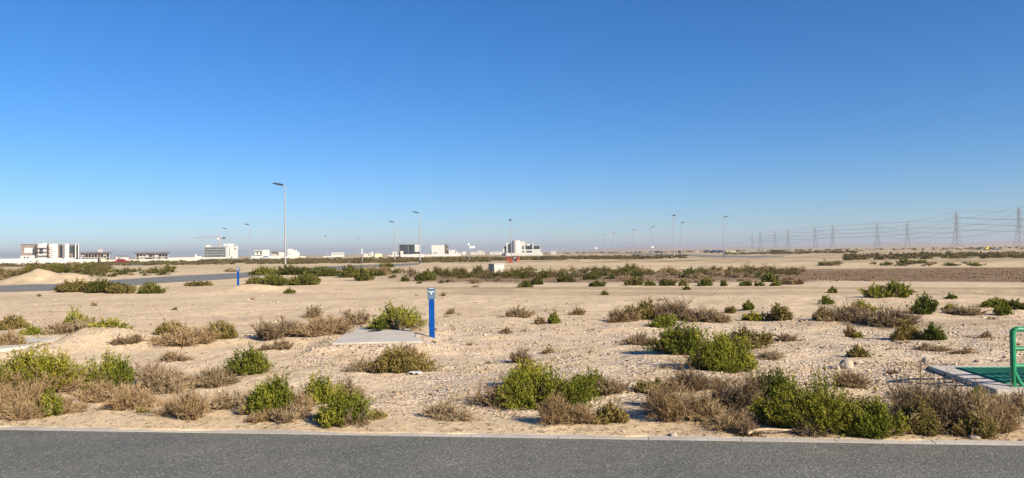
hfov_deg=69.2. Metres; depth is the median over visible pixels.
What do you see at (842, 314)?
dry bush
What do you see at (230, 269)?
dry bush
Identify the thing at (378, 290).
ground
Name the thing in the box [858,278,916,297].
green bush
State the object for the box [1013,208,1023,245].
power pylon
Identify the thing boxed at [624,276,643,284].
olive bush
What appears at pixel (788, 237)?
power pylon
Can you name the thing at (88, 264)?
scrub bush
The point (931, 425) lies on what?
olive bush
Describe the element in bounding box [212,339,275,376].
green bush
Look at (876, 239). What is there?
power pylon
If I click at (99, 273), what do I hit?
scrub bush
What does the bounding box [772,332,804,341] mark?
dry bush
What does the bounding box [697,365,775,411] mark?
dry bush
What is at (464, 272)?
scrub bush
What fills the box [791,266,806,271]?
scrub bush
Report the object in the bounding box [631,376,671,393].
olive bush
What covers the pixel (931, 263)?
scrub bush
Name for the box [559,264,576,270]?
scrub bush
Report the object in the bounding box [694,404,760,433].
dry bush
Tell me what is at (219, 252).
office block
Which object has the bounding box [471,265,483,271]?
scrub bush
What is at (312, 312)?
dry bush
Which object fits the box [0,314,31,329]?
olive bush
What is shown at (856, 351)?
olive bush
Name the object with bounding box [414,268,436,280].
green bush
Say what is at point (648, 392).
dry bush
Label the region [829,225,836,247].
power pylon
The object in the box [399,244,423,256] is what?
glass building
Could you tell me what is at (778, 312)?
olive bush
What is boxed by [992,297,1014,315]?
green bush
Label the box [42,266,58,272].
scrub bush
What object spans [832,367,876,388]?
dry bush
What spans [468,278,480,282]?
scrub bush
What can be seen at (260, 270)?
green bush
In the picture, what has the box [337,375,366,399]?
dry bush
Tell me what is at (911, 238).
power cable
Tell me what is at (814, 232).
power pylon
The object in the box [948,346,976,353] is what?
dry bush
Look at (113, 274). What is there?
scrub bush
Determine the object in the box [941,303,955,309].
green bush
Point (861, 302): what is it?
green bush
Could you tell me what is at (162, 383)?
dry bush
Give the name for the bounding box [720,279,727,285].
green bush
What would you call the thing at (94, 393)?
dry bush
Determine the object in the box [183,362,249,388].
dry bush
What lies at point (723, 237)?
street lamp
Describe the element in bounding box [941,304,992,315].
dry bush
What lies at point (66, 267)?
scrub bush
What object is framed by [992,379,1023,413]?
dry bush
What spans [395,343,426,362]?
dry bush
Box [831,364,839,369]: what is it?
rock
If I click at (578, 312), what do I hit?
dry bush
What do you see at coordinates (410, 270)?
scrub bush
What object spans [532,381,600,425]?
dry bush
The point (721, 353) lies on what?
green bush
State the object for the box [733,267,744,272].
scrub bush
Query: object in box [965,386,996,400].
green bush
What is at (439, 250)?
white block
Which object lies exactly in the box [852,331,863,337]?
green bush
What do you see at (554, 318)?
green bush
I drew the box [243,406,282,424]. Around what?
dry bush
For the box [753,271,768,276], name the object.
scrub bush
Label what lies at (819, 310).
olive bush
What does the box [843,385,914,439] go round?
green bush
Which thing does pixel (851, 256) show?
distant scrub
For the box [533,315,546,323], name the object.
dry bush
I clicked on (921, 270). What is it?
soil clods
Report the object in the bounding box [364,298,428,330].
green bush
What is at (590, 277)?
green bush
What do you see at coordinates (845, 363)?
rock
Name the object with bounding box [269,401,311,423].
dry bush
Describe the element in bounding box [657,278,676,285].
green bush
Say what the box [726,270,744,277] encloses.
scrub bush
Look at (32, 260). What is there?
boundary wall
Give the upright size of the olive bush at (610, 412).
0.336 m
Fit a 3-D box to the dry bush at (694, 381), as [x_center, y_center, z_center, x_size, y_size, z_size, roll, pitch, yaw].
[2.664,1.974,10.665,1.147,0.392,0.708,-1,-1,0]
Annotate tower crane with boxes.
[195,235,224,246]
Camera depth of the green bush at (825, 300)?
26.54 m
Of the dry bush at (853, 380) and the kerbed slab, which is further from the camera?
the kerbed slab
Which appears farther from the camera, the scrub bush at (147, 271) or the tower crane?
the tower crane
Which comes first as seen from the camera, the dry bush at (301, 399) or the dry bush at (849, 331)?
the dry bush at (301, 399)
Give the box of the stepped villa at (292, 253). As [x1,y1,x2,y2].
[287,249,304,258]
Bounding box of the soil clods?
[377,268,1023,283]
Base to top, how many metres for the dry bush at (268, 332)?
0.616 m
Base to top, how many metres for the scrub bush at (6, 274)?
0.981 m
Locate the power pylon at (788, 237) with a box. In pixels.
[786,228,791,248]
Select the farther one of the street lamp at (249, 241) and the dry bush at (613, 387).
the street lamp at (249, 241)
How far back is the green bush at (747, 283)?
41.20 m
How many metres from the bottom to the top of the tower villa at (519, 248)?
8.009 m
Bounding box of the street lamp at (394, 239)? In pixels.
[390,221,394,259]
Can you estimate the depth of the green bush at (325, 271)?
70.67 m
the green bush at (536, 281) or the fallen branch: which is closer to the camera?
the fallen branch
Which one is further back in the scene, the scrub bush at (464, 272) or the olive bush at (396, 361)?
the scrub bush at (464, 272)
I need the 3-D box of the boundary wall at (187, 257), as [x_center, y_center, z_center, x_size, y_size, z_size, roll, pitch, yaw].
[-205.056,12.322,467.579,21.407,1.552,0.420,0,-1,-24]
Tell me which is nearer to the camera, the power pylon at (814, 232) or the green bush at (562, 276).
the green bush at (562, 276)
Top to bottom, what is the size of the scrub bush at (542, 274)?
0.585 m
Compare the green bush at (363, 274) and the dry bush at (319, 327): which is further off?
the green bush at (363, 274)
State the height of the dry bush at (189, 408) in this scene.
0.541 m
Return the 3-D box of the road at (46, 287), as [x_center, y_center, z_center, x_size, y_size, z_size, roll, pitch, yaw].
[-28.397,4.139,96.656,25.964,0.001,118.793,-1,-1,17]
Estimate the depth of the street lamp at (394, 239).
182.15 m
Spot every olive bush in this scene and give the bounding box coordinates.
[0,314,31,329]
[53,277,93,292]
[105,281,137,293]
[135,404,149,412]
[154,319,198,335]
[182,280,214,285]
[204,319,238,339]
[244,274,258,284]
[329,342,445,373]
[366,408,387,419]
[589,397,629,424]
[619,295,657,319]
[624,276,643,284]
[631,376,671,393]
[678,278,688,285]
[724,305,737,313]
[727,321,775,348]
[761,301,794,320]
[811,307,832,320]
[846,343,872,357]
[889,318,923,340]
[894,393,943,437]
[939,402,1001,439]
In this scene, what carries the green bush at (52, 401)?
on the ground
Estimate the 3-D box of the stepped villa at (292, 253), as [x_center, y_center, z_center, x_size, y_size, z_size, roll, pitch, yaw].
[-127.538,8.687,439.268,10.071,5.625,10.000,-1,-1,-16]
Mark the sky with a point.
(127, 127)
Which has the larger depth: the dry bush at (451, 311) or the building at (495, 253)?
the building at (495, 253)
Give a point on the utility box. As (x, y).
(498, 266)
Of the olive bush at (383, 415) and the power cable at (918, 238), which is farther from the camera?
the power cable at (918, 238)
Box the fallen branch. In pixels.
[746,428,795,434]
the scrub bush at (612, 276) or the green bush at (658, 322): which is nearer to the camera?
the green bush at (658, 322)
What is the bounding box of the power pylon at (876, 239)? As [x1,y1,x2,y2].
[874,222,880,246]
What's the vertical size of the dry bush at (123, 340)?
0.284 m
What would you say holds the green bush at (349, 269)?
on the ground
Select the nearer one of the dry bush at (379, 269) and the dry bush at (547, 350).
the dry bush at (547, 350)
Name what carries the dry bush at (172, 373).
on the ground
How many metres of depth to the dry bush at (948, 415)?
8.49 m
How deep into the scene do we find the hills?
3258.51 m
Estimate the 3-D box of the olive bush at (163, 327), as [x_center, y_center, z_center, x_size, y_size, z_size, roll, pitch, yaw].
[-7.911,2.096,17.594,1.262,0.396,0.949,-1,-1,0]
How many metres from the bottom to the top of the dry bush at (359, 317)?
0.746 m
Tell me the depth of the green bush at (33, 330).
19.93 m
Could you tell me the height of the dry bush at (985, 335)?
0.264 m
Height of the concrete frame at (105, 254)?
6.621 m
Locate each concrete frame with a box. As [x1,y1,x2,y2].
[80,249,111,260]
[134,252,169,258]
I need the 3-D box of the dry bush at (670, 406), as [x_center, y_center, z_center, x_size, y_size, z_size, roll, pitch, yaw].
[2.127,1.882,9.147,1.138,0.710,0.780,-1,-1,0]
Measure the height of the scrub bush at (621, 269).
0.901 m
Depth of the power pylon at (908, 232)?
1503.94 m
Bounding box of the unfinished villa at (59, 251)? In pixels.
[20,243,78,258]
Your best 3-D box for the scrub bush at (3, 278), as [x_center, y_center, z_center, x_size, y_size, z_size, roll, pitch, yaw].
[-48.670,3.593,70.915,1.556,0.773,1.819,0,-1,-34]
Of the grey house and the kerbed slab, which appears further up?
the grey house
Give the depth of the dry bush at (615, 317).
21.28 m
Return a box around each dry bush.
[0,325,35,345]
[0,372,63,422]
[34,314,103,334]
[51,393,91,414]
[68,376,149,402]
[98,381,173,410]
[106,333,145,344]
[126,365,189,395]
[132,357,199,386]
[140,380,222,420]
[141,319,225,346]
[153,347,193,361]
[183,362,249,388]
[209,387,252,409]
[223,267,236,271]
[233,386,255,414]
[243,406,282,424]
[249,314,302,340]
[254,338,294,350]
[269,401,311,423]
[287,384,317,411]
[289,312,360,335]
[301,303,324,317]
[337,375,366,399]
[340,301,370,324]
[366,264,390,275]
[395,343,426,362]
[416,397,482,421]
[445,306,455,313]
[498,304,535,317]
[498,326,511,333]
[508,347,537,362]
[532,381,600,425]
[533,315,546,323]
[541,346,555,353]
[568,305,586,314]
[592,370,632,395]
[607,305,641,322]
[624,328,653,345]
[638,381,670,407]
[639,368,731,422]
[648,295,709,320]
[658,366,735,392]
[687,304,733,322]
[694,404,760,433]
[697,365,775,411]
[733,413,764,437]
[755,348,784,360]
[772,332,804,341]
[779,275,805,284]
[788,415,829,437]
[812,298,873,323]
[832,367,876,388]
[842,315,855,336]
[859,300,922,327]
[872,353,979,431]
[886,370,899,373]
[889,381,932,404]
[911,342,955,351]
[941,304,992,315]
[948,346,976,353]
[957,372,1023,433]
[976,328,992,337]
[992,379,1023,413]
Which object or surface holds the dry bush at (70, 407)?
on the ground
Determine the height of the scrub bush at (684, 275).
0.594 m
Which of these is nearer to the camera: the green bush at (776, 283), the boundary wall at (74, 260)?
the green bush at (776, 283)
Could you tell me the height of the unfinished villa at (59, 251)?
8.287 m
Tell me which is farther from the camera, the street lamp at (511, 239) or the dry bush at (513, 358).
the street lamp at (511, 239)
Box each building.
[323,252,343,256]
[364,252,372,256]
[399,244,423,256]
[471,251,484,254]
[490,252,501,254]
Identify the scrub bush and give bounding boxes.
[0,271,13,277]
[0,274,11,279]
[33,262,46,269]
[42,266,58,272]
[49,262,62,267]
[56,261,71,272]
[70,261,83,269]
[70,265,85,273]
[82,261,95,266]
[89,267,107,273]
[91,271,106,276]
[108,271,117,276]
[121,267,131,273]
[143,267,156,273]
[155,269,171,274]
[374,268,385,275]
[391,268,400,273]
[406,267,414,274]
[441,268,451,277]
[455,269,467,275]
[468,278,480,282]
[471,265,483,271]
[518,270,530,278]
[524,267,534,276]
[536,272,549,278]
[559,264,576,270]
[603,274,614,278]
[614,265,628,273]
[622,272,633,278]
[625,263,638,269]
[631,266,643,276]
[666,266,682,272]
[675,270,690,277]
[688,271,705,277]
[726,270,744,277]
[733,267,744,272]
[738,262,752,269]
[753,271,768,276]
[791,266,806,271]
[879,262,893,265]
[899,258,920,263]
[923,260,939,264]
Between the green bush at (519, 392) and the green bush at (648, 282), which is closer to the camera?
the green bush at (519, 392)
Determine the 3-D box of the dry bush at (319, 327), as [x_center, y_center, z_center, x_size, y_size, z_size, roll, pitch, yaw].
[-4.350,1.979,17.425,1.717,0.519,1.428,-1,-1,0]
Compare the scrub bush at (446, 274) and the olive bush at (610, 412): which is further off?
the scrub bush at (446, 274)
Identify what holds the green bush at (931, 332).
on the ground
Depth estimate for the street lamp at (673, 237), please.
172.58 m
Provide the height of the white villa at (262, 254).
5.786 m
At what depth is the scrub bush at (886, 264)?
80.27 m
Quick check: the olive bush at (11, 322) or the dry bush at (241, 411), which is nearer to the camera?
the dry bush at (241, 411)
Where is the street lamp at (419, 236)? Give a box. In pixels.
[412,211,421,263]
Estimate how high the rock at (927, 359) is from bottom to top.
0.090 m
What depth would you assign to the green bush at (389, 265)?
111.48 m
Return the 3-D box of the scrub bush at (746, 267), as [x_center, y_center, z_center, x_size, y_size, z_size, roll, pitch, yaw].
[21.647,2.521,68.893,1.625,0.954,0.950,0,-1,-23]
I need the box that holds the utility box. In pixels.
[489,263,503,272]
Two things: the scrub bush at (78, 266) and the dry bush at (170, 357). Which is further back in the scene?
the scrub bush at (78, 266)
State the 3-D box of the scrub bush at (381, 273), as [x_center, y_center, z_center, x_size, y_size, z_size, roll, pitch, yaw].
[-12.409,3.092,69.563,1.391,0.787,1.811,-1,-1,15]
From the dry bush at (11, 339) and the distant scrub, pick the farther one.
the distant scrub
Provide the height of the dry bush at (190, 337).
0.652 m
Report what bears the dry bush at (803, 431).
on the ground
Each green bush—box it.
[0,332,102,394]
[17,324,44,334]
[29,386,65,417]
[62,304,97,324]
[72,347,136,391]
[85,276,119,292]
[88,316,135,329]
[136,282,168,293]
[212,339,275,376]
[241,367,313,415]
[248,265,278,274]
[250,273,291,285]
[271,264,312,274]
[283,287,295,293]
[289,269,320,284]
[302,369,342,404]
[311,266,341,275]
[313,379,378,427]
[339,264,359,277]
[352,265,376,280]
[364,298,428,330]
[379,262,394,266]
[400,274,409,281]
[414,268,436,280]
[439,358,604,410]
[497,355,547,382]
[517,280,533,286]
[528,277,543,284]
[546,310,560,323]
[555,271,573,281]
[574,365,609,393]
[582,273,598,279]
[588,279,606,286]
[600,289,609,294]
[642,313,711,354]
[644,279,656,285]
[647,313,675,327]
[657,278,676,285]
[660,324,762,373]
[696,277,712,285]
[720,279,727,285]
[739,279,751,285]
[739,310,763,320]
[741,299,754,310]
[747,363,800,401]
[748,367,805,428]
[754,281,765,285]
[757,360,934,437]
[761,273,780,281]
[769,281,782,285]
[817,294,834,304]
[827,286,837,292]
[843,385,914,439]
[847,299,878,312]
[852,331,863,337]
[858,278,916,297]
[905,289,938,314]
[917,321,947,339]
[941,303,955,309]
[943,293,957,298]
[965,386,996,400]
[977,296,1007,307]
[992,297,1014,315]
[1007,298,1023,309]
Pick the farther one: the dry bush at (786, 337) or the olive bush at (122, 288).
the olive bush at (122, 288)
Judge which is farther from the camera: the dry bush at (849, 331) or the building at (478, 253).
the building at (478, 253)
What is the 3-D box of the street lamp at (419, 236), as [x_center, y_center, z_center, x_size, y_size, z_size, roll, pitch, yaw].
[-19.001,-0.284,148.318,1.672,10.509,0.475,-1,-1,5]
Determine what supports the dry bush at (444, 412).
on the ground
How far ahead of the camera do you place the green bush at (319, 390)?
10.34 m
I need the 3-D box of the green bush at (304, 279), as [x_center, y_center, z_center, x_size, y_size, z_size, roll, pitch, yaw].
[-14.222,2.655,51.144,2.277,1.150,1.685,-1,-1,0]
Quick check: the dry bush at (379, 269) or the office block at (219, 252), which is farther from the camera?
the office block at (219, 252)
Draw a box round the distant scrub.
[0,246,1023,278]
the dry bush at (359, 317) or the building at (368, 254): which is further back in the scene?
the building at (368, 254)
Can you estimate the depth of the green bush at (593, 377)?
10.60 m
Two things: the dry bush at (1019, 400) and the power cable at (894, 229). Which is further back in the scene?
the power cable at (894, 229)
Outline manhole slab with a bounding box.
[332,328,421,344]
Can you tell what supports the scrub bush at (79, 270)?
on the ground
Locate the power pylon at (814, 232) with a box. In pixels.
[812,226,818,247]
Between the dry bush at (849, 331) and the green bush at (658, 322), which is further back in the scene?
the green bush at (658, 322)
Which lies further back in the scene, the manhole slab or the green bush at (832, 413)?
the manhole slab
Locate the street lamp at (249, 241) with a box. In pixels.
[246,224,249,260]
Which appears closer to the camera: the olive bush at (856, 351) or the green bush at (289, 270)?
the olive bush at (856, 351)
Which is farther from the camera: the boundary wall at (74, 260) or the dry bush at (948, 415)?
the boundary wall at (74, 260)
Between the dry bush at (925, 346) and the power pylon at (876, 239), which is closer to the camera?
the dry bush at (925, 346)
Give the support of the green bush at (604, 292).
on the ground
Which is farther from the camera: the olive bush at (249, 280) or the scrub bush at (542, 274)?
the scrub bush at (542, 274)
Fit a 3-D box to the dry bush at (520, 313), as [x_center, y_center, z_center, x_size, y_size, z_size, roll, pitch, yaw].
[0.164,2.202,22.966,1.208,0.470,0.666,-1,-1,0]
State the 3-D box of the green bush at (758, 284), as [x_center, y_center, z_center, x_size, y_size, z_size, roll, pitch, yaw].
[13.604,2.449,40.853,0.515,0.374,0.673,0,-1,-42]
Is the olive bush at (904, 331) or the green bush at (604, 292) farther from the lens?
the green bush at (604, 292)
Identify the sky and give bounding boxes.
[0,0,1023,258]
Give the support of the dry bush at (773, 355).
on the ground
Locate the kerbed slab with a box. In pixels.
[0,337,58,351]
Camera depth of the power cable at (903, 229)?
1354.67 m
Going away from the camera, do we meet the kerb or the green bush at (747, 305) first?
the kerb
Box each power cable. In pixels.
[751,229,1007,241]
[754,218,1007,236]
[757,229,1019,242]
[758,227,1010,240]
[761,218,1016,236]
[773,223,1007,239]
[779,223,1017,239]
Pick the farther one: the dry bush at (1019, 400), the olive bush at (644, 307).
the olive bush at (644, 307)
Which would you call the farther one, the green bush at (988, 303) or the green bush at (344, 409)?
the green bush at (988, 303)
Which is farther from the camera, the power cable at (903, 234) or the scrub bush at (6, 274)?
the power cable at (903, 234)
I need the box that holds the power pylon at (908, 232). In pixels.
[904,222,911,246]
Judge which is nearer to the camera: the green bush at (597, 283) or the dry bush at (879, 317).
the dry bush at (879, 317)
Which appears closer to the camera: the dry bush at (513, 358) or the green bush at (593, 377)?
the green bush at (593, 377)
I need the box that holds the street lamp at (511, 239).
[508,219,511,256]
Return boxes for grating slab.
[928,366,1023,394]
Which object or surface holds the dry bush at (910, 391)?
on the ground
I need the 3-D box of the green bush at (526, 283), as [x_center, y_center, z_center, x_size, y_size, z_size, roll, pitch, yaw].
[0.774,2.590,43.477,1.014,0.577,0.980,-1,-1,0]
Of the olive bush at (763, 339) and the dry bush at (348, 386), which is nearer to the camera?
the dry bush at (348, 386)
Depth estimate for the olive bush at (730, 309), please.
23.88 m
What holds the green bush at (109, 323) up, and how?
on the ground
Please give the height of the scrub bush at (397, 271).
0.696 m
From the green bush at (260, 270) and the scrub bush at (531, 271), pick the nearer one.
the scrub bush at (531, 271)
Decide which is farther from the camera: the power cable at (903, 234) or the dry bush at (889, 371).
the power cable at (903, 234)
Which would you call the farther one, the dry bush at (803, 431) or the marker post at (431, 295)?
the marker post at (431, 295)
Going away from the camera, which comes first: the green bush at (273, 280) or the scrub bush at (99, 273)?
the green bush at (273, 280)
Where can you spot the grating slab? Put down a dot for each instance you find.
(997, 378)
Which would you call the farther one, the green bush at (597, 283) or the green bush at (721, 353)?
the green bush at (597, 283)
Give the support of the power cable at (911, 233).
hanging from the power pylon at (958, 232)
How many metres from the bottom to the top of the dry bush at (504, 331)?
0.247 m
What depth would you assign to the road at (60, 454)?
7.58 m
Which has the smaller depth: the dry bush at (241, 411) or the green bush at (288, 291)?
the dry bush at (241, 411)
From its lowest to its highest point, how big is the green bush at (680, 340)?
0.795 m
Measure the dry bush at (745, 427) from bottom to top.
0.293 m
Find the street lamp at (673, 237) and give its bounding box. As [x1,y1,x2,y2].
[673,215,675,257]
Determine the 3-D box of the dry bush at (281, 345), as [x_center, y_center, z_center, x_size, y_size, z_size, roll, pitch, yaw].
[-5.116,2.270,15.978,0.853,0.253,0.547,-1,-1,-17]
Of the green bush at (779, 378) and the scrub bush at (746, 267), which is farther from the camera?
the scrub bush at (746, 267)
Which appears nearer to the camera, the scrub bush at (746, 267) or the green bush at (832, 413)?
the green bush at (832, 413)
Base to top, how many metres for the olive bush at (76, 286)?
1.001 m
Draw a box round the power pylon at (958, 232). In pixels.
[951,211,962,246]
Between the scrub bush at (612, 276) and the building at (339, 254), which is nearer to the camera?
the scrub bush at (612, 276)
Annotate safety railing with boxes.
[1006,326,1023,386]
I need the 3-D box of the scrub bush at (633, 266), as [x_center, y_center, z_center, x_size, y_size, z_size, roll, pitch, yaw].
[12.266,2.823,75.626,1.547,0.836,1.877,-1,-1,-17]
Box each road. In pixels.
[0,263,418,291]
[0,430,1023,477]
[611,253,783,256]
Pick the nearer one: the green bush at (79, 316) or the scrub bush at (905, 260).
the green bush at (79, 316)
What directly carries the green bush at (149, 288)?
on the ground
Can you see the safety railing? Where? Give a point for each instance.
(1014, 375)
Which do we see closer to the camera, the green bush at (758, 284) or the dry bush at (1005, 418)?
the dry bush at (1005, 418)
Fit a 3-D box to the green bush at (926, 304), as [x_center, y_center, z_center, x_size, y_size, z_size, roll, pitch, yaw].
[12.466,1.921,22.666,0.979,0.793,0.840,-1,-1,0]
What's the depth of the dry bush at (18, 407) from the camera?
9.78 m
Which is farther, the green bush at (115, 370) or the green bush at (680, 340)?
the green bush at (680, 340)
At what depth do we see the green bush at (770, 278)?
45.39 m
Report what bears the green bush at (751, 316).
on the ground
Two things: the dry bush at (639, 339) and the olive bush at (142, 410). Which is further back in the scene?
the dry bush at (639, 339)
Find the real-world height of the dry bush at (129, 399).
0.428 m
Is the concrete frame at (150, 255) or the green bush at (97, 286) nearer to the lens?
the green bush at (97, 286)
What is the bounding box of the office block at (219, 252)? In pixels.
[205,244,237,258]
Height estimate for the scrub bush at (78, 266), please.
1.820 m
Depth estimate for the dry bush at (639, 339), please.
16.05 m
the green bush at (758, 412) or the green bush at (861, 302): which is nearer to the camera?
the green bush at (758, 412)
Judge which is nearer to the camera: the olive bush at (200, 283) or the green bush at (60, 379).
the green bush at (60, 379)
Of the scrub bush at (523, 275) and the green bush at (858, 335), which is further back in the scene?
the scrub bush at (523, 275)
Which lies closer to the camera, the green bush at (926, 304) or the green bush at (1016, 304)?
the green bush at (926, 304)
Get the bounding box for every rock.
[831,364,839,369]
[839,359,853,368]
[921,357,930,362]
[968,433,982,439]
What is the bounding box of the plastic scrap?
[407,371,421,373]
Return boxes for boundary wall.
[0,258,54,263]
[55,259,97,262]
[105,258,198,261]
[168,257,204,259]
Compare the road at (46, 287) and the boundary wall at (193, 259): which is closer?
the road at (46, 287)
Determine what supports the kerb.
on the ground
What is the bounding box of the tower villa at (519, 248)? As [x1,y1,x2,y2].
[502,240,547,255]
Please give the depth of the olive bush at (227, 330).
17.29 m
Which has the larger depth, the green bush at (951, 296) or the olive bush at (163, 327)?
the green bush at (951, 296)
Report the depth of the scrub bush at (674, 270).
62.26 m
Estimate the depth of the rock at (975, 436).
8.03 m
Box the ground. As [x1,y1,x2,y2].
[0,245,1023,440]
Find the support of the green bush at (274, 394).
on the ground
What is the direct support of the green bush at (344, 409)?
on the ground
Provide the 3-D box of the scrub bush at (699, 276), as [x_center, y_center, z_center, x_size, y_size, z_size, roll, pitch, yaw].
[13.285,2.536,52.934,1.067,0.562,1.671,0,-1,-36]
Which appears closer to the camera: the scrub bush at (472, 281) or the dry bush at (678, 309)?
the dry bush at (678, 309)
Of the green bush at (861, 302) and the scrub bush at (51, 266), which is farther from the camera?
the scrub bush at (51, 266)
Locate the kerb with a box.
[0,426,1023,445]
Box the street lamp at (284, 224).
[273,183,285,264]
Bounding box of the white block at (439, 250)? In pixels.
[424,244,460,255]
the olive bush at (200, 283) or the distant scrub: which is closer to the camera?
the olive bush at (200, 283)
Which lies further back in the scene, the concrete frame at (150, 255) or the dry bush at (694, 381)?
the concrete frame at (150, 255)
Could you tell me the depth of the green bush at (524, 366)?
10.93 m
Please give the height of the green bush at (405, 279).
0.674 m
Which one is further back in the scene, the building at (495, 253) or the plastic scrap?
the building at (495, 253)
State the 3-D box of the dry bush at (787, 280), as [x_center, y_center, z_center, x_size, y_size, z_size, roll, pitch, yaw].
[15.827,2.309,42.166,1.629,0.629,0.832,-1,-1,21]
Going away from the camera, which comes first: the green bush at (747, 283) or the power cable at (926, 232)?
the green bush at (747, 283)
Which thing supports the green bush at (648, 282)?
on the ground
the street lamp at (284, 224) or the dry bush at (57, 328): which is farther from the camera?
the street lamp at (284, 224)
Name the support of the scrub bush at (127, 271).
on the ground
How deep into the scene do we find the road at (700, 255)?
231.46 m
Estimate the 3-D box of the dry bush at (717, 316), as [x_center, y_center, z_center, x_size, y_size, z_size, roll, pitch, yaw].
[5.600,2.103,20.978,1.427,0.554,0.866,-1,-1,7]
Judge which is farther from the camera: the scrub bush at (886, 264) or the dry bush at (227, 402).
the scrub bush at (886, 264)
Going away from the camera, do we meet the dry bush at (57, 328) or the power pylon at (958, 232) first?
the dry bush at (57, 328)
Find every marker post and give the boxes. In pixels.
[236,267,239,285]
[427,287,435,337]
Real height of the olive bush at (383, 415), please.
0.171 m
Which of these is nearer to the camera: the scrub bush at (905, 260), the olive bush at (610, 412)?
the olive bush at (610, 412)
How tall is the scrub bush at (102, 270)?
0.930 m
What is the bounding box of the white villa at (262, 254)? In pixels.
[251,250,270,258]
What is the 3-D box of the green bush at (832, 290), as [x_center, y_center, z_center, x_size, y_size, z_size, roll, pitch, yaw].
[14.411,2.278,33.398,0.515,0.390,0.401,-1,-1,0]
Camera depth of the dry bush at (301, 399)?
9.76 m
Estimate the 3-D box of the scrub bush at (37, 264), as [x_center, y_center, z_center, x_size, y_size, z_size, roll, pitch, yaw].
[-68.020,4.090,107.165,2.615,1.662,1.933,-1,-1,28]
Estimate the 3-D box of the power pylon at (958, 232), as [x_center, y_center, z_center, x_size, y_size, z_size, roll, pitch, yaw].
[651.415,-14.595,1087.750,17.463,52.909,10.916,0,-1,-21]
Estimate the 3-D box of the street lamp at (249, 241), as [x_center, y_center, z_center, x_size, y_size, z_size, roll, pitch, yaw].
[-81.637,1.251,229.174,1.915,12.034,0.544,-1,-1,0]
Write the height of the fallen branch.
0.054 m
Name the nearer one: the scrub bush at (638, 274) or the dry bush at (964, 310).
the dry bush at (964, 310)
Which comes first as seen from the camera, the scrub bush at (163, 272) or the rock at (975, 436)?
the rock at (975, 436)
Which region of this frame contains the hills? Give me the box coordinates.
[541,241,1023,251]
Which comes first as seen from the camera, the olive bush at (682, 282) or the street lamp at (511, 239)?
the olive bush at (682, 282)
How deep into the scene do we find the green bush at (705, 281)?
41.85 m
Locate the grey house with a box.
[271,251,287,258]
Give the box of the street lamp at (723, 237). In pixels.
[723,216,727,256]
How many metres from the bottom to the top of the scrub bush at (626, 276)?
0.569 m
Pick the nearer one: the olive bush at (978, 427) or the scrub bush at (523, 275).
the olive bush at (978, 427)
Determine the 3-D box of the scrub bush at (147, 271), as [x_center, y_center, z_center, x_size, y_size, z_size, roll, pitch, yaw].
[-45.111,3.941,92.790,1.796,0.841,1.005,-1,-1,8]

